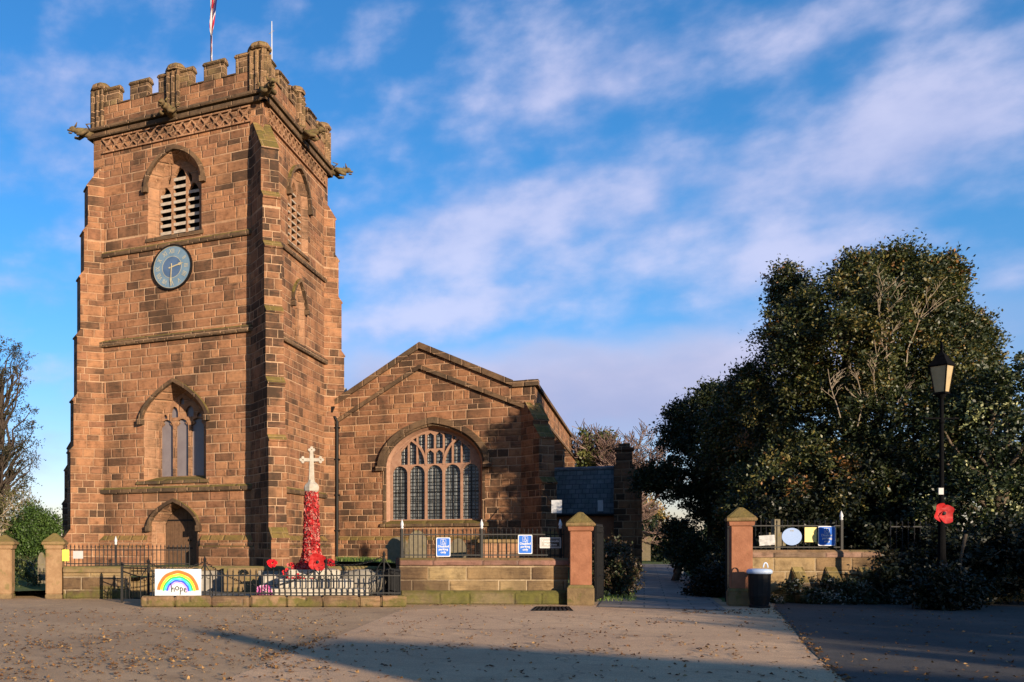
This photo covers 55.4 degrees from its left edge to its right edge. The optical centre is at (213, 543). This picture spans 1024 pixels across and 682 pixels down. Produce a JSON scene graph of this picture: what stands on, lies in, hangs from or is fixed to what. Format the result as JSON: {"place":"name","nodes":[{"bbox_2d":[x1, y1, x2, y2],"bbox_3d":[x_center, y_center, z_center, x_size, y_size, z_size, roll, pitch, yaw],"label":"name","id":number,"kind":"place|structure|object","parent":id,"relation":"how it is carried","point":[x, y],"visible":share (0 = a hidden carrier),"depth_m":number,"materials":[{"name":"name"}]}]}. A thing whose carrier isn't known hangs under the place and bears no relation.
{"place":"outdoors","nodes":[
{"label":"outdoors","id":0,"kind":"place"},
{"bbox_2d":[224,568,258,591],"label":"stone steps","id":1,"kind":"structure","parent":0,"point":[247,578],"depth_m":25.84,"materials":[{"name":"beige stone"}]},
{"bbox_2d":[150,591,381,605],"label":"memorial paving","id":2,"kind":"structure","parent":0,"point":[240,594],"depth_m":24.57,"materials":[{"name":"brown stone"}]},
{"bbox_2d":[120,562,146,602],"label":"gate","id":3,"kind":"structure","parent":2,"relation":"on","point":[122,580],"depth_m":24.19,"materials":[{"name":"black metal"}]},
{"bbox_2d":[140,558,154,597],"bbox_3d":[-1.680,0.910,23.300,0.445,1.080,0.083,0,0,3],"label":"chain post","id":4,"kind":"object","parent":2,"relation":"on","point":[148,569],"visible":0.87,"depth_m":23.29,"materials":[{"name":"black metal"}]},
{"bbox_2d":[149,562,202,568],"bbox_3d":[-0.952,0.581,23.451,1.527,0.244,0.064,0,0,-12],"label":"chain","id":5,"kind":"object","parent":4,"relation":"hanging from","point":[173,568],"visible":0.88,"depth_m":23.43,"materials":[{"name":"black paint"}]},
{"bbox_2d":[201,556,212,595],"bbox_3d":[-0.224,0.865,23.600,0.445,1.070,0.083,0,0,3],"label":"chain post","id":6,"kind":"object","parent":2,"relation":"on","point":[204,564],"visible":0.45,"depth_m":23.58,"materials":[{"name":"black metal"}]},
{"bbox_2d":[206,561,324,585],"bbox_3d":[1.354,0.800,23.500,3.200,0.684,0.065,0,0,4],"label":"chain","id":7,"kind":"object","parent":6,"relation":"hanging from","point":[257,584],"visible":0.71,"depth_m":23.51,"materials":[{"name":"black paint"}]},
{"bbox_2d":[263,574,283,586],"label":"stone block","id":8,"kind":"structure","parent":2,"relation":"on","point":[270,580],"depth_m":24.40,"materials":[{"name":"white stone"}]},
{"bbox_2d":[262,446,368,596],"bbox_3d":[2.684,-0.624,24.600,2.700,4.048,2.700,0,0,0],"label":"war memorial","id":9,"kind":"object","parent":2,"relation":"on","point":[311,545],"visible":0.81,"depth_m":24.37,"materials":[{"name":"stone"}]},
{"bbox_2d":[267,559,277,566],"bbox_3d":[1.605,0.551,24.543,0.306,0.239,0.117,0,0,-3],"label":"poppy wreath","id":10,"kind":"object","parent":9,"relation":"attached to","point":[270,561],"visible":1,"depth_m":24.52,"materials":[{"name":"paint"}]},
{"bbox_2d":[327,559,334,565],"bbox_3d":[3.175,0.530,24.534,0.289,0.226,0.122,0,0,-4],"label":"poppy wreath","id":11,"kind":"object","parent":9,"relation":"attached to","point":[332,561],"visible":0.63,"depth_m":24.52,"materials":[{"name":"plastic"}]},
{"bbox_2d":[317,558,334,588],"bbox_3d":[2.931,0.875,23.400,0.445,1.050,0.083,0,0,3],"label":"chain post","id":12,"kind":"object","parent":2,"relation":"on","point":[326,565],"visible":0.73,"depth_m":23.39,"materials":[{"name":"black metal"}]},
{"bbox_2d":[341,569,385,594],"bbox_3d":[4.026,1.065,24.291,1.276,0.734,0.707,0,0,-4],"label":"boulder","id":13,"kind":"object","parent":2,"relation":"on","point":[362,580],"visible":0.46,"depth_m":24.05,"materials":[{"name":"grey stone"}]},
{"bbox_2d":[376,551,390,594],"bbox_3d":[4.535,0.795,23.900,0.445,1.210,0.083,0,0,3],"label":"chain post","id":14,"kind":"object","parent":2,"relation":"on","point":[383,559],"visible":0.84,"depth_m":23.88,"materials":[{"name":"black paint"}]},
{"bbox_2d":[327,556,383,565],"bbox_3d":[3.732,0.465,23.650,1.720,0.277,0.064,0,0,-17],"label":"chain","id":15,"kind":"object","parent":14,"relation":"hanging from","point":[361,563],"visible":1,"depth_m":23.68,"materials":[{"name":"black paint"}]},
{"bbox_2d":[309,553,325,570],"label":"poppy","id":16,"kind":"object","parent":15,"relation":"hanging from","point":[316,561],"visible":0.99,"depth_m":23.39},
{"bbox_2d":[0,545,846,681],"bbox_3d":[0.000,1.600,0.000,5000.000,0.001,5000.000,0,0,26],"label":"road","id":17,"kind":"structure","parent":0,"point":[242,642],"depth_m":15.77,"materials":[{"name":"grey asphalt"}]},
{"bbox_2d":[0,535,18,598],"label":"gate pier","id":18,"kind":"structure","parent":17,"relation":"on","point":[8,545],"depth_m":25.90,"materials":[{"name":"stone"}]},
{"bbox_2d":[41,533,68,598],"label":"gate pier","id":19,"kind":"structure","parent":17,"relation":"on","point":[54,544],"depth_m":25.90,"materials":[{"name":"stone"}]},
{"bbox_2d":[63,566,130,598],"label":"boundary wall","id":20,"kind":"structure","parent":17,"relation":"on","point":[91,582],"depth_m":25.90,"materials":[{"name":"stone"}]},
{"bbox_2d":[66,536,189,566],"bbox_3d":[-2.470,0.245,26.046,3.596,0.910,0.094,0,0,1],"label":"railing","id":21,"kind":"object","parent":20,"relation":"on","point":[123,549],"visible":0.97,"depth_m":26.04,"materials":[{"name":"black metal"}]},
{"bbox_2d":[62,550,68,560],"bbox_3d":[-4.272,0.350,26.003,0.200,0.330,0.006,0,0,0],"label":"notice","id":22,"kind":"object","parent":21,"relation":"attached to","point":[65,555],"visible":1,"depth_m":26.00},
{"bbox_2d":[73,551,82,558],"bbox_3d":[-3.910,0.333,26.003,0.290,0.220,0.006,0,0,0],"label":"notice","id":23,"kind":"object","parent":21,"relation":"attached to","point":[77,554],"visible":1,"depth_m":26.00,"materials":[{"name":"paper"}]},
{"bbox_2d":[141,595,406,606],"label":"kerb","id":24,"kind":"structure","parent":17,"relation":"on","point":[283,601],"depth_m":22.50,"materials":[{"name":"stone"}]},
{"bbox_2d":[257,585,272,594],"bbox_3d":[1.296,1.248,22.896,0.464,0.392,0.146,0,0,3],"label":"pink wreath","id":25,"kind":"object","parent":24,"relation":"on","point":[264,588],"visible":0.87,"depth_m":22.87,"materials":[{"name":"paint"}]},
{"bbox_2d":[152,569,400,596],"bbox_3d":[1.590,1.000,22.720,6.291,0.700,0.043,0,0,0],"label":"railing","id":26,"kind":"object","parent":24,"relation":"on","point":[296,592],"visible":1,"depth_m":22.70,"materials":[{"name":"black metal"}]},
{"bbox_2d":[155,569,200,595],"bbox_3d":[-0.888,0.985,22.669,1.170,0.670,0.026,0,0,0],"label":"banner","id":27,"kind":"object","parent":26,"relation":"attached to","point":[176,582],"visible":1,"depth_m":22.67,"materials":[{"name":"white paint"}]},
{"bbox_2d":[382,567,400,594],"bbox_3d":[4.718,1.115,23.909,0.042,0.930,2.422,0,0,0],"label":"railing","id":28,"kind":"object","parent":24,"relation":"on","point":[391,583],"visible":0.59,"depth_m":23.70,"materials":[{"name":"black metal"}]},
{"bbox_2d":[396,558,568,604],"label":"boundary wall","id":29,"kind":"structure","parent":17,"relation":"on","point":[489,581],"depth_m":23.75,"materials":[{"name":"stone"}]},
{"bbox_2d":[400,519,564,557],"bbox_3d":[7.160,-0.110,23.950,4.390,1.060,0.094,0,0,0],"label":"railing","id":30,"kind":"object","parent":29,"relation":"on","point":[481,554],"visible":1,"depth_m":23.94,"materials":[{"name":"black metal"}]},
{"bbox_2d":[436,537,449,556],"bbox_3d":[6.103,0.102,23.873,0.380,0.510,0.018,0,0,0],"label":"parking sign","id":31,"kind":"object","parent":30,"relation":"attached to","point":[442,546],"visible":1,"depth_m":23.87,"materials":[{"name":"blue metal"}]},
{"bbox_2d":[518,535,531,553],"bbox_3d":[8.277,0.029,23.873,0.380,0.510,0.018,0,0,0],"label":"parking sign","id":32,"kind":"object","parent":30,"relation":"attached to","point":[524,544],"visible":1,"depth_m":23.87,"materials":[{"name":"blue metal"}]},
{"bbox_2d":[540,538,560,547],"bbox_3d":[8.946,-0.011,23.873,0.560,0.280,0.017,0,0,0],"label":"graves sign","id":33,"kind":"object","parent":30,"relation":"attached to","point":[550,542],"visible":1,"depth_m":23.87,"materials":[{"name":"white metal"}]},
{"bbox_2d":[0,604,1023,681],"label":"fallen leaves","id":34,"kind":"object","parent":17,"relation":"on","point":[266,656],"visible":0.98,"depth_m":13.40,"materials":[{"name":"brown plant"}]},
{"bbox_2d":[566,512,595,605],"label":"gate pier","id":35,"kind":"structure","parent":17,"relation":"on","point":[580,587],"depth_m":23.11,"materials":[{"name":"red stone"}]},
{"bbox_2d":[594,523,603,601],"bbox_3d":[10.443,0.504,24.333,0.050,2.072,1.300,0,0,31],"label":"gate leaf","id":36,"kind":"object","parent":17,"relation":"on","point":[598,561],"visible":1,"depth_m":24.22,"materials":[{"name":"black paint"}]},
{"bbox_2d":[15,549,897,601],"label":"churchyard lawn","id":37,"kind":"structure","parent":0,"point":[23,584],"depth_m":30.09,"materials":[{"name":"green plant"}]},
{"bbox_2d":[0,335,45,516],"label":"sparse tree","id":38,"kind":"object","parent":37,"relation":"on","point":[8,452],"visible":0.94,"depth_m":45.98,"materials":[{"name":"brown plant"}]},
{"bbox_2d":[0,479,48,535],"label":"weeping shrub","id":39,"kind":"object","parent":37,"relation":"on","point":[4,515],"visible":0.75,"depth_m":41.41,"materials":[{"name":"green plant"}]},
{"bbox_2d":[15,555,42,592],"bbox_3d":[-6.482,1.036,30.370,1.468,1.295,4.674,0,0,-14],"label":"shrub","id":40,"kind":"object","parent":37,"relation":"on","point":[22,570],"visible":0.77,"depth_m":28.82,"materials":[{"name":"green plant"}]},
{"bbox_2d":[1,499,64,564],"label":"bush","id":41,"kind":"object","parent":37,"relation":"on","point":[28,536],"visible":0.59,"depth_m":41.32,"materials":[{"name":"green plant"}]},
{"bbox_2d":[37,552,45,590],"bbox_3d":[-5.723,0.977,30.000,0.261,1.352,0.149,0,0,0],"label":"gravestone","id":42,"kind":"object","parent":37,"relation":"on","point":[41,562],"visible":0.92,"depth_m":29.93,"materials":[{"name":"beige stone"}]},
{"bbox_2d":[131,567,197,597],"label":"stone steps","id":43,"kind":"structure","parent":37,"relation":"on","point":[138,572],"depth_m":26.94,"materials":[{"name":"beige stone"}]},
{"bbox_2d":[198,566,395,591],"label":"retaining wall","id":44,"kind":"structure","parent":37,"relation":"on","point":[276,569],"depth_m":26.60,"materials":[{"name":"brown stone"}]},
{"bbox_2d":[61,41,641,571],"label":"church","id":45,"kind":"structure","parent":37,"relation":"on","point":[213,401],"depth_m":40.95,"materials":[{"name":"stone"}]},
{"bbox_2d":[152,244,192,289],"bbox_3d":[-1.825,-12.218,39.812,1.990,1.990,0.170,0,0,26],"label":"clock","id":46,"kind":"object","parent":45,"relation":"attached to","point":[172,267],"visible":1,"depth_m":39.76,"materials":[{"name":"blue paint"}]},
{"bbox_2d":[136,378,209,484],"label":"traceried window","id":47,"kind":"structure","parent":45,"relation":"in","point":[182,424],"depth_m":40.42,"materials":[{"name":"stone"}]},
{"bbox_2d":[141,144,205,242],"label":"belfry window","id":48,"kind":"structure","parent":45,"relation":"in","point":[180,185],"depth_m":40.32,"materials":[{"name":"stone"}]},
{"bbox_2d":[145,498,201,564],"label":"door","id":49,"kind":"structure","parent":45,"relation":"in","point":[182,526],"depth_m":40.32,"materials":[{"name":"brown wood"}]},
{"bbox_2d":[210,0,216,60],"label":"flagpole","id":50,"kind":"object","parent":45,"relation":"on","point":[213,3],"visible":0.62,"depth_m":40.95,"materials":[{"name":"white metal"}]},
{"bbox_2d":[269,21,273,54],"bbox_3d":[2.538,-20.875,39.197,0.222,3.750,0.104,0,0,-19],"label":"aerial","id":51,"kind":"object","parent":45,"relation":"attached to","point":[271,36],"visible":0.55,"depth_m":39.19,"materials":[{"name":"white paint"}]},
{"bbox_2d":[286,164,313,261],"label":"belfry window","id":52,"kind":"structure","parent":45,"relation":"in","point":[294,240],"depth_m":42.30,"materials":[{"name":"stone"}]},
{"bbox_2d":[290,278,309,342],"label":"narrow window","id":53,"kind":"structure","parent":45,"relation":"in","point":[294,300],"depth_m":42.29,"materials":[{"name":"stone"}]},
{"bbox_2d":[376,417,491,526],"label":"great window","id":54,"kind":"structure","parent":45,"relation":"in","point":[436,474],"depth_m":43.88,"materials":[{"name":"brown stone"}]},
{"bbox_2d":[545,493,561,512],"bbox_3d":[14.627,-1.743,38.959,0.314,0.894,1.014,0,0,-20],"label":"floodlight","id":55,"kind":"object","parent":45,"relation":"attached to","point":[556,506],"visible":1,"depth_m":38.62,"materials":[{"name":"white paint"}]},
{"bbox_2d":[385,537,407,562],"bbox_3d":[7.378,0.478,36.000,0.967,1.451,0.148,0,0,26],"label":"gravestone","id":56,"kind":"object","parent":37,"relation":"on","point":[392,546],"visible":0.59,"depth_m":35.98,"materials":[{"name":"grey stone"}]},
{"bbox_2d":[408,530,425,557],"bbox_3d":[7.822,0.351,34.501,0.727,1.700,0.147,0,0,12],"label":"gravestone","id":57,"kind":"object","parent":37,"relation":"on","point":[417,544],"visible":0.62,"depth_m":34.43,"materials":[{"name":"beige stone"}]},
{"bbox_2d":[450,538,465,557],"bbox_3d":[9.803,0.502,36.001,0.606,1.400,0.148,0,0,20],"label":"gravestone","id":58,"kind":"object","parent":37,"relation":"on","point":[459,547],"visible":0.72,"depth_m":35.93,"materials":[{"name":"beige stone"}]},
{"bbox_2d":[336,556,636,601],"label":"grass","id":59,"kind":"structure","parent":37,"relation":"on","point":[361,559],"depth_m":27.01,"materials":[{"name":"green plant"}]},
{"bbox_2d":[471,539,518,557],"bbox_3d":[10.395,0.530,33.000,1.640,1.340,0.900,0,0,0],"label":"chest tomb","id":60,"kind":"object","parent":37,"relation":"on","point":[492,545],"visible":0.36,"depth_m":32.65,"materials":[{"name":"stone"}]},
{"bbox_2d":[591,530,646,596],"bbox_3d":[11.883,0.715,27.089,2.051,2.234,1.947,0,0,-44],"label":"round shrub","id":61,"kind":"object","parent":37,"relation":"on","point":[621,570],"visible":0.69,"depth_m":26.63,"materials":[{"name":"green plant"}]},
{"bbox_2d":[570,418,687,551],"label":"bare tree","id":62,"kind":"object","parent":37,"relation":"on","point":[591,449],"visible":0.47,"depth_m":61.24,"materials":[{"name":"brown plant"}]},
{"bbox_2d":[642,533,651,560],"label":"gravestone","id":63,"kind":"object","parent":37,"relation":"on","point":[646,553],"visible":0.34,"depth_m":61.81,"materials":[{"name":"beige stone"}]},
{"bbox_2d":[642,511,668,561],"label":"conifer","id":64,"kind":"object","parent":37,"relation":"on","point":[654,551],"visible":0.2,"depth_m":66.07,"materials":[{"name":"green plant"}]},
{"bbox_2d":[642,494,669,523],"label":"bare tree","id":65,"kind":"object","parent":37,"relation":"on","point":[661,514],"visible":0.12,"depth_m":75.23,"materials":[{"name":"brown plant"}]},
{"bbox_2d":[655,512,723,580],"bbox_3d":[18.629,0.223,35.465,2.183,2.905,3.204,0,0,-2],"label":"clipped shrub","id":66,"kind":"object","parent":37,"relation":"on","point":[684,542],"visible":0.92,"depth_m":35.18,"materials":[{"name":"green plant"}]},
{"bbox_2d":[624,376,772,557],"bbox_3d":[22.523,-3.060,39.182,6.520,8.963,7.388,0,0,-37],"label":"yew tree","id":67,"kind":"object","parent":37,"relation":"on","point":[679,417],"visible":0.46,"depth_m":39.47,"materials":[{"name":"green plant"}]},
{"bbox_2d":[677,549,724,597],"bbox_3d":[15.226,1.068,27.323,2.080,2.009,2.856,0,0,26],"label":"edge shrub","id":68,"kind":"object","parent":37,"relation":"on","point":[708,581],"visible":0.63,"depth_m":26.71,"materials":[{"name":"green plant"}]},
{"bbox_2d":[698,523,706,541],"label":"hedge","id":69,"kind":"object","parent":37,"relation":"on","point":[705,529],"visible":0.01,"depth_m":80.91,"materials":[{"name":"green plant"}]},
{"bbox_2d":[767,519,785,549],"bbox_3d":[16.380,0.150,26.200,0.485,1.705,0.166,0,0,0],"label":"gravestone","id":70,"kind":"object","parent":37,"relation":"on","point":[779,538],"visible":0.43,"depth_m":26.12,"materials":[{"name":"beige stone"}]},
{"bbox_2d":[722,464,845,549],"bbox_3d":[18.365,-0.409,28.867,3.545,4.215,3.496,0,0,26],"label":"evergreen shrub","id":71,"kind":"object","parent":37,"relation":"on","point":[795,514],"visible":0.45,"depth_m":28.14,"materials":[{"name":"green plant"}]},
{"bbox_2d":[769,571,911,604],"bbox_3d":[16.323,1.358,23.737,4.073,1.300,1.438,0,0,2],"label":"shrub","id":72,"kind":"object","parent":37,"relation":"on","point":[853,588],"visible":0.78,"depth_m":23.54,"materials":[{"name":"green plant"}]},
{"bbox_2d":[793,436,906,549],"bbox_3d":[19.961,-1.026,28.470,3.760,4.620,3.270,0,0,-43],"label":"evergreen shrub","id":73,"kind":"object","parent":37,"relation":"on","point":[866,528],"visible":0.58,"depth_m":27.34,"materials":[{"name":"green plant"}]},
{"bbox_2d":[685,227,1015,548],"bbox_3d":[22.053,-4.633,31.722,9.452,11.549,10.989,0,0,26],"label":"holly tree","id":74,"kind":"object","parent":37,"relation":"on","point":[802,330],"visible":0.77,"depth_m":29.23,"materials":[{"name":"green plant"}]},
{"bbox_2d":[820,263,956,428],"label":"dead branches","id":75,"kind":"object","parent":74,"relation":"attached to","point":[855,374],"visible":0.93,"depth_m":28.06,"materials":[{"name":"wood"}]},
{"bbox_2d":[840,430,974,551],"bbox_3d":[21.430,-1.126,27.870,3.573,4.726,3.595,0,0,26],"label":"evergreen shrub","id":76,"kind":"object","parent":37,"relation":"on","point":[889,452],"visible":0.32,"depth_m":27.21,"materials":[{"name":"green plant"}]},
{"bbox_2d":[902,312,1008,531],"bbox_3d":[25.657,-3.420,31.409,3.441,9.049,3.623,0,0,26],"label":"olive shrub tree","id":77,"kind":"object","parent":37,"relation":"on","point":[965,390],"visible":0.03,"depth_m":30.64,"materials":[{"name":"green plant"}]},
{"bbox_2d":[900,350,1023,547],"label":"variegated holly","id":78,"kind":"object","parent":37,"relation":"on","point":[993,486],"visible":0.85,"depth_m":25.95,"materials":[{"name":"green plant"}]},
{"bbox_2d":[0,0,1023,535],"label":"sky","id":79,"kind":"structure","parent":0,"point":[589,200],"materials":[{"name":"blue"}]},
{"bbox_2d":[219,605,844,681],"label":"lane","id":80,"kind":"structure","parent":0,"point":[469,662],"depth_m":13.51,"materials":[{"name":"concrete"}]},
{"bbox_2d":[531,606,572,610],"bbox_3d":[8.290,1.600,21.892,0.953,0.040,1.919,0,0,26],"label":"drain cover","id":81,"kind":"object","parent":80,"relation":"on","point":[551,608],"visible":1,"depth_m":21.78,"materials":[{"name":"metal"}]},
{"bbox_2d":[746,562,772,607],"bbox_3d":[13.541,1.034,22.300,0.570,1.132,0.570,0,0,26],"label":"litter bin","id":82,"kind":"object","parent":80,"relation":"on","point":[759,587],"visible":1,"depth_m":22.11,"materials":[{"name":"black paint"}]},
{"bbox_2d":[598,564,724,609],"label":"church path","id":83,"kind":"structure","parent":0,"point":[660,589],"depth_m":26.68,"materials":[{"name":"grey asphalt"}]},
{"bbox_2d":[724,507,757,605],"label":"gate pier","id":84,"kind":"structure","parent":0,"point":[740,521],"depth_m":22.93,"materials":[{"name":"red stone"}]},
{"bbox_2d":[725,522,729,601],"bbox_3d":[13.860,0.449,24.220,0.050,2.182,1.300,0,0,34],"label":"gate leaf","id":85,"kind":"object","parent":84,"relation":"attached to","point":[726,557],"visible":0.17,"depth_m":23.69,"materials":[{"name":"black paint"}]},
{"bbox_2d":[774,602,1023,681],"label":"side road","id":86,"kind":"structure","parent":0,"point":[854,621],"depth_m":14.72,"materials":[{"name":"grey asphalt"}]},
{"bbox_2d":[753,550,883,602],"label":"boundary wall","id":87,"kind":"structure","parent":86,"relation":"on","point":[789,565],"depth_m":24.20,"materials":[{"name":"stone"}]},
{"bbox_2d":[753,511,842,549],"bbox_3d":[15.812,-0.335,24.413,2.543,1.090,0.094,0,0,1],"label":"railing","id":88,"kind":"object","parent":87,"relation":"on","point":[840,525],"visible":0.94,"depth_m":24.39,"materials":[{"name":"black metal"}]},
{"bbox_2d":[759,535,774,545],"bbox_3d":[14.951,-0.081,24.285,0.448,0.299,0.029,0,0,0],"label":"notice","id":89,"kind":"object","parent":88,"relation":"attached to","point":[766,540],"visible":1,"depth_m":24.28,"materials":[{"name":"paper"}]},
{"bbox_2d":[782,528,801,544],"bbox_3d":[15.631,-0.180,24.306,0.540,0.470,0.018,0,0,0],"label":"oval sign","id":90,"kind":"object","parent":88,"relation":"attached to","point":[791,536],"visible":1,"depth_m":24.30,"materials":[{"name":"paint"}]},
{"bbox_2d":[805,527,816,541],"bbox_3d":[16.139,-0.231,24.303,0.320,0.400,0.006,0,0,0],"label":"notice","id":91,"kind":"object","parent":88,"relation":"attached to","point":[810,534],"visible":1,"depth_m":24.30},
{"bbox_2d":[818,526,835,545],"bbox_3d":[16.577,-0.196,24.303,0.470,0.530,0.018,0,0,0],"label":"sign","id":92,"kind":"object","parent":88,"relation":"attached to","point":[826,535],"visible":1,"depth_m":24.30,"materials":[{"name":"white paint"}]},
{"bbox_2d":[924,341,958,608],"bbox_3d":[17.815,-1.670,22.000,0.710,6.541,0.520,0,0,-35],"label":"lamp post","id":93,"kind":"object","parent":86,"relation":"on","point":[941,365],"visible":0.77,"depth_m":21.95,"materials":[{"name":"metal"}]},
{"bbox_2d":[934,503,954,522],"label":"poppy","id":94,"kind":"object","parent":93,"relation":"hanging from","point":[944,513],"visible":1,"depth_m":21.69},
{"bbox_2d":[867,510,1023,610],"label":"ivy hedge","id":95,"kind":"object","parent":86,"relation":"on","point":[982,584],"visible":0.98,"depth_m":23.03,"materials":[{"name":"green plant"}]},
{"bbox_2d":[884,552,1023,601],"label":"boundary wall","id":96,"kind":"structure","parent":86,"relation":"on","point":[1010,600],"depth_m":24.50,"materials":[{"name":"stone"}]},
{"bbox_2d":[890,521,926,551],"bbox_3d":[19.081,-0.180,24.700,1.016,0.880,0.043,0,0,0],"label":"railing","id":97,"kind":"object","parent":96,"relation":"on","point":[908,526],"visible":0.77,"depth_m":24.69,"materials":[{"name":"black metal"}]}
]}

